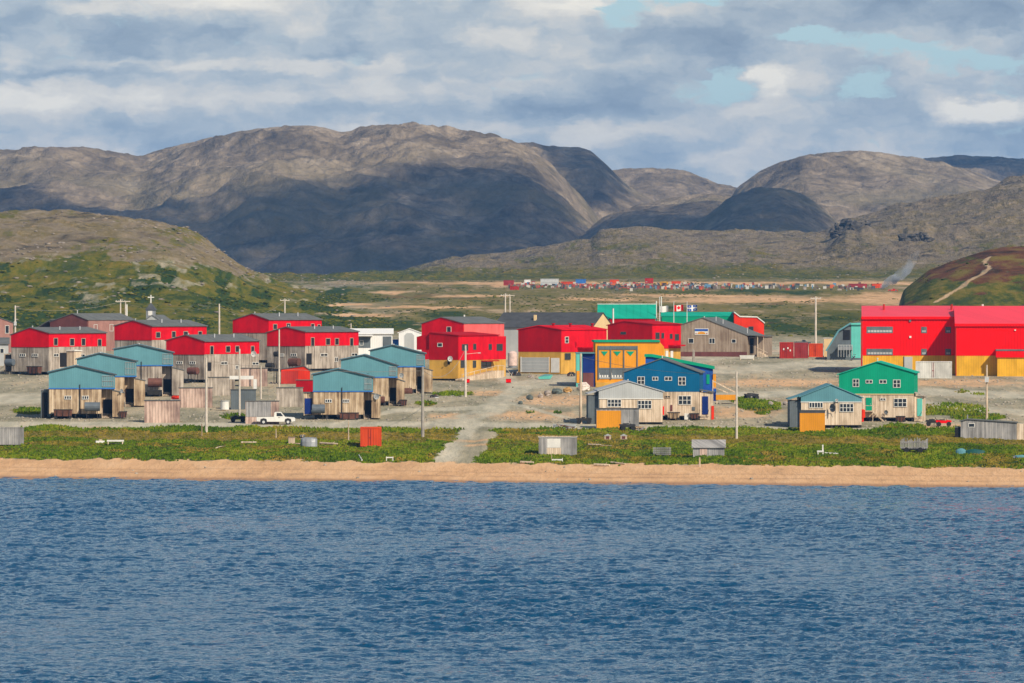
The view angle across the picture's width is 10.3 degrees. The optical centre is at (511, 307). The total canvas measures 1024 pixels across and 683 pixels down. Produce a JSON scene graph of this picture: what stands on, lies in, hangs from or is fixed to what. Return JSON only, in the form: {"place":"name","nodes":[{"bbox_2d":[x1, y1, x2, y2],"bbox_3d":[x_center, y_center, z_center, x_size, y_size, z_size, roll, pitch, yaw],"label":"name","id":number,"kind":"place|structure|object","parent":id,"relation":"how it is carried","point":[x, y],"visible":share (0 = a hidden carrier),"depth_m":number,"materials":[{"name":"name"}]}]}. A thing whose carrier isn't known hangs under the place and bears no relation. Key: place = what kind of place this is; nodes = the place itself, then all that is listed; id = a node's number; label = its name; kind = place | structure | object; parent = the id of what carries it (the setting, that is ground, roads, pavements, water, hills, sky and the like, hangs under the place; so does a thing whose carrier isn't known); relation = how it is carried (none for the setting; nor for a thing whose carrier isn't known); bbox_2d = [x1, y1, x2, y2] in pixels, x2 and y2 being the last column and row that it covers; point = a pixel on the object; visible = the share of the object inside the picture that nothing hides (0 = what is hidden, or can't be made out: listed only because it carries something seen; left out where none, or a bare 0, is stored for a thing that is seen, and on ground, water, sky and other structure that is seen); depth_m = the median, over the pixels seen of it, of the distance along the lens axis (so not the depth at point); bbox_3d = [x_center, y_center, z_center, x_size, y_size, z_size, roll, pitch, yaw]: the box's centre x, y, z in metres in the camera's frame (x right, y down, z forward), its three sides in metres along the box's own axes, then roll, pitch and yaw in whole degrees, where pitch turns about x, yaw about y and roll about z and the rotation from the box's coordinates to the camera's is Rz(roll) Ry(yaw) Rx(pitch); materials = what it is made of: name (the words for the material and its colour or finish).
{"place":"outdoors","nodes":[
{"label":"outdoors","id":0,"kind":"place"},
{"bbox_2d":[0,121,599,274],"bbox_3d":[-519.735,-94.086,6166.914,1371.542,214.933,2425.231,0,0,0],"label":"mountain","id":1,"kind":"structure","parent":0,"point":[304,199],"depth_m":5497.32,"materials":[{"name":"stone"}]},
{"bbox_2d":[0,476,1023,682],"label":"water","id":2,"kind":"structure","parent":0,"point":[109,580],"depth_m":516.30,"materials":[{"name":"blue liquid"}]},
{"bbox_2d":[0,175,1023,487],"bbox_3d":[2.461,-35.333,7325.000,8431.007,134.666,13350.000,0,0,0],"label":"ground","id":3,"kind":"structure","parent":0,"point":[988,223],"depth_m":1656.82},
{"bbox_2d":[0,337,9,365],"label":"house","id":4,"kind":"structure","parent":3,"relation":"on","point":[4,342],"depth_m":1200.93,"materials":[{"name":"white"}]},
{"bbox_2d":[0,318,13,352],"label":"long building","id":5,"kind":"structure","parent":3,"relation":"on","point":[6,328],"depth_m":1294.36,"materials":[{"name":"pink"}]},
{"bbox_2d":[0,427,23,444],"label":"shed","id":6,"kind":"structure","parent":3,"relation":"on","point":[11,435],"depth_m":891.83,"materials":[{"name":"silver metal"}]},
{"bbox_2d":[26,366,41,374],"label":"steel bin","id":7,"kind":"object","parent":3,"relation":"on","point":[37,370],"visible":1,"depth_m":1152.55,"materials":[{"name":"metal"}]},
{"bbox_2d":[0,326,107,374],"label":"duplex house","id":8,"kind":"structure","parent":3,"relation":"on","point":[47,349],"depth_m":1156.80,"materials":[{"name":"red wood"}]},
{"bbox_2d":[53,409,72,418],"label":"steel bin","id":9,"kind":"object","parent":3,"relation":"on","point":[62,412],"visible":1,"depth_m":949.46,"materials":[{"name":"metal"}]},
{"bbox_2d":[40,364,124,418],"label":"duplex house","id":10,"kind":"structure","parent":3,"relation":"on","point":[75,388],"depth_m":951.62,"materials":[{"name":"teal"}]},
{"bbox_2d":[103,399,111,412],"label":"door","id":11,"kind":"structure","parent":10,"relation":"in","point":[107,403],"depth_m":953.43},
{"bbox_2d":[38,310,134,350],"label":"long building","id":12,"kind":"structure","parent":3,"relation":"on","point":[105,322],"depth_m":1307.03,"materials":[{"name":"red"}]},
{"bbox_2d":[84,401,99,418],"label":"fuel tank","id":13,"kind":"object","parent":3,"relation":"on","point":[92,406],"visible":1,"depth_m":949.62,"materials":[{"name":"metal"}]},
{"bbox_2d":[75,352,145,406],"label":"duplex house","id":14,"kind":"structure","parent":3,"relation":"on","point":[129,383],"depth_m":992.75,"materials":[{"name":"teal"}]},
{"bbox_2d":[112,343,183,396],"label":"duplex house","id":15,"kind":"structure","parent":3,"relation":"on","point":[153,362],"depth_m":1042.75,"materials":[{"name":"teal"}]},
{"bbox_2d":[148,377,161,386],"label":"fuel tank","id":16,"kind":"object","parent":3,"relation":"on","point":[155,382],"visible":1,"depth_m":1040.62,"materials":[{"name":"black metal"}]},
{"bbox_2d":[145,295,170,319],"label":"church","id":17,"kind":"structure","parent":3,"relation":"on","point":[150,309],"depth_m":1347.68,"materials":[{"name":"grey"}]},
{"bbox_2d":[113,318,207,349],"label":"duplex house","id":18,"kind":"structure","parent":3,"relation":"on","point":[154,333],"depth_m":1204.70,"materials":[{"name":"red wood"}]},
{"bbox_2d":[144,400,180,422],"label":"shed","id":19,"kind":"structure","parent":3,"relation":"on","point":[161,411],"depth_m":937.82,"materials":[{"name":"brown wood"}]},
{"bbox_2d":[187,367,199,382],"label":"fuel tank","id":20,"kind":"object","parent":3,"relation":"on","point":[193,370],"visible":1,"depth_m":1110.16,"materials":[{"name":"black metal"}]},
{"bbox_2d":[178,387,212,407],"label":"shed","id":21,"kind":"structure","parent":3,"relation":"on","point":[191,397],"depth_m":990.83,"materials":[{"name":"brown wood"}]},
{"bbox_2d":[0,228,405,333],"bbox_3d":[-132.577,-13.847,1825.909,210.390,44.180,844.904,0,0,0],"label":"shrubs","id":22,"kind":"object","parent":3,"relation":"on","point":[325,295],"visible":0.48,"depth_m":1610.26,"materials":[{"name":"green plant"}]},
{"bbox_2d":[205,358,207,431],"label":"utility pole","id":23,"kind":"object","parent":3,"relation":"on","point":[206,411],"visible":1,"depth_m":914.84,"materials":[{"name":"grey wood"}]},
{"bbox_2d":[164,333,260,382],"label":"duplex house","id":24,"kind":"structure","parent":3,"relation":"on","point":[192,350],"depth_m":1114.99,"materials":[{"name":"red wood"}]},
{"bbox_2d":[207,377,234,395],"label":"shed","id":25,"kind":"structure","parent":3,"relation":"on","point":[222,386],"depth_m":1047.88,"materials":[{"name":"grey wood"}]},
{"bbox_2d":[229,376,256,388],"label":"white beam frame","id":26,"kind":"object","parent":3,"relation":"on","point":[247,377],"visible":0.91,"depth_m":986.95,"materials":[{"name":"paint"}]},
{"bbox_2d":[230,389,256,409],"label":"shed","id":27,"kind":"structure","parent":3,"relation":"on","point":[248,394],"depth_m":983.89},
{"bbox_2d":[240,368,267,385],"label":"shed","id":28,"kind":"structure","parent":3,"relation":"on","point":[255,372],"depth_m":1093.88,"materials":[{"name":"grey wood"}]},
{"bbox_2d":[245,400,279,423],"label":"shed","id":29,"kind":"structure","parent":3,"relation":"on","point":[254,409],"depth_m":934.83,"materials":[{"name":"grey wood"}]},
{"bbox_2d":[256,412,295,424],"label":"pickup truck","id":30,"kind":"object","parent":3,"relation":"on","point":[278,417],"visible":1,"depth_m":931.95,"materials":[{"name":"white paint"}]},
{"bbox_2d":[231,312,322,362],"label":"duplex house","id":31,"kind":"structure","parent":3,"relation":"on","point":[256,325],"depth_m":1224.13,"materials":[{"name":"red wood"}]},
{"bbox_2d":[278,329,279,386],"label":"utility pole","id":32,"kind":"object","parent":3,"relation":"on","point":[279,359],"visible":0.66,"depth_m":1085.88,"materials":[{"name":"grey wood"}]},
{"bbox_2d":[276,387,303,406],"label":"shed","id":33,"kind":"structure","parent":3,"relation":"on","point":[289,396],"depth_m":993.91,"materials":[{"name":"grey wood"}]},
{"bbox_2d":[287,357,300,366],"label":"fuel tank","id":34,"kind":"object","parent":3,"relation":"on","point":[295,362],"visible":0.8,"depth_m":1167.02,"materials":[{"name":"metal"}]},
{"bbox_2d":[280,365,309,383],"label":"shed","id":35,"kind":"structure","parent":3,"relation":"on","point":[289,375],"depth_m":1104.84,"materials":[{"name":"red"}]},
{"bbox_2d":[295,380,312,391],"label":"shed","id":36,"kind":"structure","parent":3,"relation":"on","point":[307,385],"depth_m":1065.96,"materials":[{"name":"red"}]},
{"bbox_2d":[299,437,316,446],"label":"tank","id":37,"kind":"object","parent":3,"relation":"on","point":[308,441],"visible":1,"depth_m":883.46,"materials":[{"name":"grey metal"}]},
{"bbox_2d":[265,325,359,370],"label":"duplex house","id":38,"kind":"structure","parent":3,"relation":"on","point":[319,347],"depth_m":1172.47,"materials":[{"name":"red wood"}]},
{"bbox_2d":[312,404,324,412],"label":"fuel tank","id":39,"kind":"object","parent":3,"relation":"on","point":[318,408],"visible":1,"depth_m":946.64,"materials":[{"name":"metal"}]},
{"bbox_2d":[303,367,380,418],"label":"duplex house","id":40,"kind":"structure","parent":3,"relation":"on","point":[335,393],"depth_m":948.90,"materials":[{"name":"teal"}]},
{"bbox_2d":[339,412,358,419],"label":"steel bin","id":41,"kind":"object","parent":3,"relation":"on","point":[349,415],"visible":1,"depth_m":946.97,"materials":[{"name":"metal"}]},
{"bbox_2d":[360,427,380,445],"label":"shipping container","id":42,"kind":"object","parent":3,"relation":"on","point":[370,436],"visible":1,"depth_m":881.98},
{"bbox_2d":[339,354,404,405],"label":"duplex house","id":43,"kind":"structure","parent":3,"relation":"on","point":[388,384],"depth_m":997.93,"materials":[{"name":"teal"}]},
{"bbox_2d":[350,328,393,354],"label":"house","id":44,"kind":"structure","parent":3,"relation":"on","point":[371,338],"depth_m":1271.91,"materials":[{"name":"white"}]},
{"bbox_2d":[368,344,432,392],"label":"duplex house","id":45,"kind":"structure","parent":3,"relation":"on","point":[410,362],"depth_m":1058.94,"materials":[{"name":"teal"}]},
{"bbox_2d":[398,328,420,350],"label":"shed","id":46,"kind":"structure","parent":3,"relation":"on","point":[408,337],"depth_m":1291.92,"materials":[{"name":"white"}]},
{"bbox_2d":[421,367,438,436],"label":"utility pole","id":47,"kind":"object","parent":3,"relation":"on","point":[422,403],"visible":1,"depth_m":898.82,"materials":[{"name":"grey wood"}]},
{"bbox_2d":[420,317,503,358],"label":"red house","id":48,"kind":"structure","parent":3,"relation":"on","point":[467,324],"depth_m":1247.41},
{"bbox_2d":[417,332,511,380],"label":"red and yellow house","id":49,"kind":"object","parent":3,"relation":"on","point":[488,350],"visible":0.85,"depth_m":1126.87,"materials":[{"name":"wood"}]},
{"bbox_2d":[464,345,472,396],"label":"utility pole","id":50,"kind":"object","parent":3,"relation":"on","point":[465,378],"visible":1,"depth_m":1038.88,"materials":[{"name":"grey wood"}]},
{"bbox_2d":[0,180,1021,325],"bbox_3d":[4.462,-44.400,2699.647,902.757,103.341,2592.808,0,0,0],"label":"stones","id":51,"kind":"object","parent":3,"relation":"on","point":[34,258],"visible":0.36,"depth_m":2004.93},
{"bbox_2d":[0,388,1023,468],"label":"grass","id":52,"kind":"structure","parent":3,"relation":"on","point":[418,453],"depth_m":879.17,"materials":[{"name":"plant"}]},
{"bbox_2d":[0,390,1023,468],"bbox_3d":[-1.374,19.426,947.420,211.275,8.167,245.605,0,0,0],"label":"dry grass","id":53,"kind":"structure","parent":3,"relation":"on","point":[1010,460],"depth_m":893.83,"materials":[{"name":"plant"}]},
{"bbox_2d":[508,351,516,367],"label":"storage tank","id":54,"kind":"object","parent":3,"relation":"on","point":[512,359],"visible":1,"depth_m":1188.22,"materials":[{"name":"metal"}]},
{"bbox_2d":[497,312,611,354],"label":"long building","id":55,"kind":"structure","parent":3,"relation":"on","point":[513,322],"depth_m":1277.92,"materials":[{"name":"grey"}]},
{"bbox_2d":[538,436,577,454],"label":"shed","id":56,"kind":"structure","parent":3,"relation":"on","point":[562,445],"depth_m":863.01,"materials":[{"name":"silver metal"}]},
{"bbox_2d":[547,439,559,447],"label":"door","id":57,"kind":"structure","parent":56,"relation":"in","point":[551,443],"depth_m":863.04,"materials":[{"name":"white paint"}]},
{"bbox_2d":[517,323,607,373],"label":"red and yellow house","id":58,"kind":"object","parent":3,"relation":"on","point":[548,349],"visible":0.77,"depth_m":1159.03,"materials":[{"name":"wood"}]},
{"bbox_2d":[521,357,547,371],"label":"garage door","id":59,"kind":"structure","parent":58,"relation":"in","point":[528,364],"depth_m":1159.08,"materials":[{"name":"grey"}]},
{"bbox_2d":[551,358,558,372],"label":"door","id":60,"kind":"structure","parent":58,"relation":"in","point":[554,361],"depth_m":1156.53,"materials":[{"name":"white paint"}]},
{"bbox_2d":[579,354,581,423],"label":"utility pole","id":61,"kind":"object","parent":3,"relation":"on","point":[580,398],"visible":1,"depth_m":933.83,"materials":[{"name":"grey wood"}]},
{"bbox_2d":[575,352,594,386],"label":"blue annex","id":62,"kind":"object","parent":3,"relation":"on","point":[588,370],"visible":0.77,"depth_m":1091.51,"materials":[{"name":"blue"}]},
{"bbox_2d":[595,408,639,427],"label":"shed","id":63,"kind":"structure","parent":3,"relation":"on","point":[610,417],"depth_m":921.05,"materials":[{"name":"orange metal"}]},
{"bbox_2d":[585,379,664,423],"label":"front house","id":64,"kind":"structure","parent":3,"relation":"on","point":[647,401],"depth_m":933.26,"materials":[{"name":"brown wood"}]},
{"bbox_2d":[607,399,620,406],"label":"window","id":65,"kind":"structure","parent":64,"relation":"in","point":[610,402],"depth_m":932.94,"materials":[{"name":"white paint"}]},
{"bbox_2d":[638,400,651,408],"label":"window","id":66,"kind":"structure","parent":64,"relation":"in","point":[642,404],"depth_m":933.17,"materials":[{"name":"white paint"}]},
{"bbox_2d":[597,304,655,322],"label":"long building","id":67,"kind":"structure","parent":3,"relation":"on","point":[634,312],"depth_m":1304.78,"materials":[{"name":"green"}]},
{"bbox_2d":[592,340,663,386],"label":"orange building","id":68,"kind":"structure","parent":3,"relation":"on","point":[626,353],"depth_m":1092.04,"materials":[{"name":"wood"}]},
{"bbox_2d":[599,369,609,378],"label":"window","id":69,"kind":"structure","parent":68,"relation":"in","point":[603,373],"depth_m":1092.05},
{"bbox_2d":[611,369,622,378],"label":"window","id":70,"kind":"structure","parent":68,"relation":"in","point":[615,373],"depth_m":1092.05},
{"bbox_2d":[606,321,685,358],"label":"red and yellow house","id":71,"kind":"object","parent":3,"relation":"on","point":[667,335],"visible":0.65,"depth_m":1202.88,"materials":[{"name":"wood"}]},
{"bbox_2d":[290,246,1022,338],"bbox_3d":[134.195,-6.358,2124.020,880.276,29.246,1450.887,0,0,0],"label":"ground shrubs","id":72,"kind":"object","parent":3,"relation":"on","point":[494,296],"visible":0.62,"depth_m":1967.73,"materials":[{"name":"green plant"}]},
{"bbox_2d":[653,447,670,454],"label":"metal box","id":73,"kind":"object","parent":3,"relation":"on","point":[661,450],"visible":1,"depth_m":860.32,"materials":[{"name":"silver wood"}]},
{"bbox_2d":[622,356,714,419],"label":"two storey house","id":74,"kind":"structure","parent":3,"relation":"on","point":[683,393],"depth_m":948.43,"materials":[{"name":"blue wood"}]},
{"bbox_2d":[678,396,690,404],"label":"window","id":75,"kind":"structure","parent":74,"relation":"in","point":[682,400],"depth_m":948.09,"materials":[{"name":"white paint"}]},
{"bbox_2d":[644,354,715,391],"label":"long building","id":76,"kind":"structure","parent":3,"relation":"on","point":[709,376],"depth_m":1025.01,"materials":[{"name":"blue"}]},
{"bbox_2d":[508,281,878,290],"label":"scrap field","id":77,"kind":"structure","parent":3,"relation":"on","point":[673,286],"depth_m":2423.67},
{"bbox_2d":[661,312,735,323],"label":"long building","id":78,"kind":"structure","parent":3,"relation":"on","point":[682,317],"depth_m":1309.61,"materials":[{"name":"green"}]},
{"bbox_2d":[692,440,725,456],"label":"shed","id":79,"kind":"structure","parent":3,"relation":"on","point":[708,447],"depth_m":855.15,"materials":[{"name":"silver wood"}]},
{"bbox_2d":[712,380,735,403],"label":"deck","id":80,"kind":"structure","parent":3,"relation":"on","point":[716,398],"depth_m":1005.00,"materials":[{"name":"orange"}]},
{"bbox_2d":[681,316,773,356],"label":"community hall","id":81,"kind":"structure","parent":3,"relation":"on","point":[704,336],"depth_m":1267.87,"materials":[{"name":"grey wood"}]},
{"bbox_2d":[735,371,737,438],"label":"utility pole","id":82,"kind":"object","parent":3,"relation":"on","point":[736,426],"visible":1,"depth_m":898.88,"materials":[{"name":"grey wood"}]},
{"bbox_2d":[733,312,764,336],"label":"red wing","id":83,"kind":"structure","parent":3,"relation":"on","point":[755,323],"depth_m":1303.98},
{"bbox_2d":[780,342,793,357],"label":"shipping container","id":84,"kind":"object","parent":3,"relation":"on","point":[786,349],"visible":1,"depth_m":1254.08,"materials":[{"name":"red metal"}]},
{"bbox_2d":[794,343,807,357],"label":"shipping container","id":85,"kind":"object","parent":3,"relation":"on","point":[800,350],"visible":1,"depth_m":1256.10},
{"bbox_2d":[799,410,825,431],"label":"shed","id":86,"kind":"structure","parent":3,"relation":"on","point":[811,420],"depth_m":912.10,"materials":[{"name":"orange"}]},
{"bbox_2d":[810,296,820,342],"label":"utility pole","id":87,"kind":"object","parent":3,"relation":"on","point":[816,298],"visible":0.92,"depth_m":1285.84,"materials":[{"name":"grey wood"}]},
{"bbox_2d":[809,343,822,356],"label":"shipping container","id":88,"kind":"object","parent":3,"relation":"on","point":[815,349],"visible":1,"depth_m":1265.12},
{"bbox_2d":[786,383,863,427],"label":"front house","id":89,"kind":"structure","parent":3,"relation":"on","point":[848,406],"depth_m":922.05,"materials":[{"name":"brown wood"}]},
{"bbox_2d":[840,403,853,411],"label":"window","id":90,"kind":"structure","parent":89,"relation":"in","point":[844,407],"depth_m":922.07,"materials":[{"name":"white paint"}]},
{"bbox_2d":[825,322,860,359],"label":"teal hall","id":91,"kind":"structure","parent":3,"relation":"on","point":[845,343],"depth_m":1242.92,"materials":[{"name":"metal"}]},
{"bbox_2d":[828,218,871,238],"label":"rock outcrop","id":92,"kind":"object","parent":3,"relation":"on","point":[845,224],"visible":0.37,"depth_m":3520.20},
{"bbox_2d":[837,358,925,421],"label":"two storey house","id":93,"kind":"structure","parent":3,"relation":"on","point":[880,387],"depth_m":941.66,"materials":[{"name":"green wood"}]},
{"bbox_2d":[894,398,906,406],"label":"window","id":94,"kind":"structure","parent":93,"relation":"in","point":[898,402],"depth_m":941.17,"materials":[{"name":"white paint"}]},
{"bbox_2d":[900,437,927,452],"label":"slatted rack","id":95,"kind":"object","parent":3,"relation":"on","point":[913,447],"visible":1,"depth_m":859.26,"materials":[{"name":"wood"}]},
{"bbox_2d":[898,232,934,241],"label":"rock outcrop","id":96,"kind":"object","parent":3,"relation":"on","point":[922,236],"visible":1,"depth_m":3167.15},
{"bbox_2d":[916,361,951,377],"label":"shipping container","id":97,"kind":"object","parent":3,"relation":"on","point":[934,369],"visible":0.92,"depth_m":1134.30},
{"bbox_2d":[861,304,1023,376],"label":"great red hall","id":98,"kind":"structure","parent":3,"relation":"on","point":[970,340],"depth_m":1156.98,"materials":[{"name":"metal"}]},
{"bbox_2d":[955,448,984,453],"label":"canoe","id":99,"kind":"object","parent":3,"relation":"on","point":[962,451],"visible":1,"depth_m":856.71,"materials":[{"name":"teal"}]},
{"bbox_2d":[985,365,988,418],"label":"utility pole","id":100,"kind":"object","parent":3,"relation":"on","point":[986,379],"visible":0.76,"depth_m":945.84,"materials":[{"name":"grey wood"}]},
{"bbox_2d":[955,415,1023,439],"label":"shed","id":101,"kind":"structure","parent":3,"relation":"on","point":[985,428],"depth_m":892.38,"materials":[{"name":"grey wood"}]},
{"bbox_2d":[0,340,1023,484],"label":"pebbles","id":102,"kind":"object","parent":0,"point":[686,421],"visible":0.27,"depth_m":1000.77,"materials":[{"name":"stone"}]},
{"bbox_2d":[0,0,1023,187],"label":"sky","id":103,"kind":"structure","parent":0,"point":[725,92],"materials":[{"name":"blue"}]},
{"bbox_2d":[520,142,653,218],"bbox_3d":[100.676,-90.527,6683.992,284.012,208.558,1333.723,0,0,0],"label":"mountain","id":104,"kind":"structure","parent":0,"point":[599,186],"depth_m":6453.00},
{"bbox_2d":[579,194,730,238],"bbox_3d":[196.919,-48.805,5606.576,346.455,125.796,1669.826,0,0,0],"label":"mountain","id":105,"kind":"structure","parent":0,"point":[688,212],"depth_m":5362.92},
{"bbox_2d":[612,168,736,200],"bbox_3d":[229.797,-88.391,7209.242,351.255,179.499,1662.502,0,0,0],"label":"mountain","id":106,"kind":"structure","parent":0,"point":[654,184],"depth_m":6956.47,"materials":[{"name":"stone"}]},
{"bbox_2d":[692,187,837,232],"bbox_3d":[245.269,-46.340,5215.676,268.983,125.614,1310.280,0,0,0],"label":"mountain","id":107,"kind":"structure","parent":0,"point":[769,209],"depth_m":4954.76,"materials":[{"name":"stone"}]},
{"bbox_2d":[731,150,1000,222],"bbox_3d":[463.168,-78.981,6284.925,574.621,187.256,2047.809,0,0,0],"label":"mountain","id":108,"kind":"structure","parent":0,"point":[838,187],"depth_m":5925.34,"materials":[{"name":"stone"}]},
{"bbox_2d":[923,155,1023,180],"bbox_3d":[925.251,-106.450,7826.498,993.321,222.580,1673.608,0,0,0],"label":"mountain","id":109,"kind":"structure","parent":0,"point":[999,168],"depth_m":7624.08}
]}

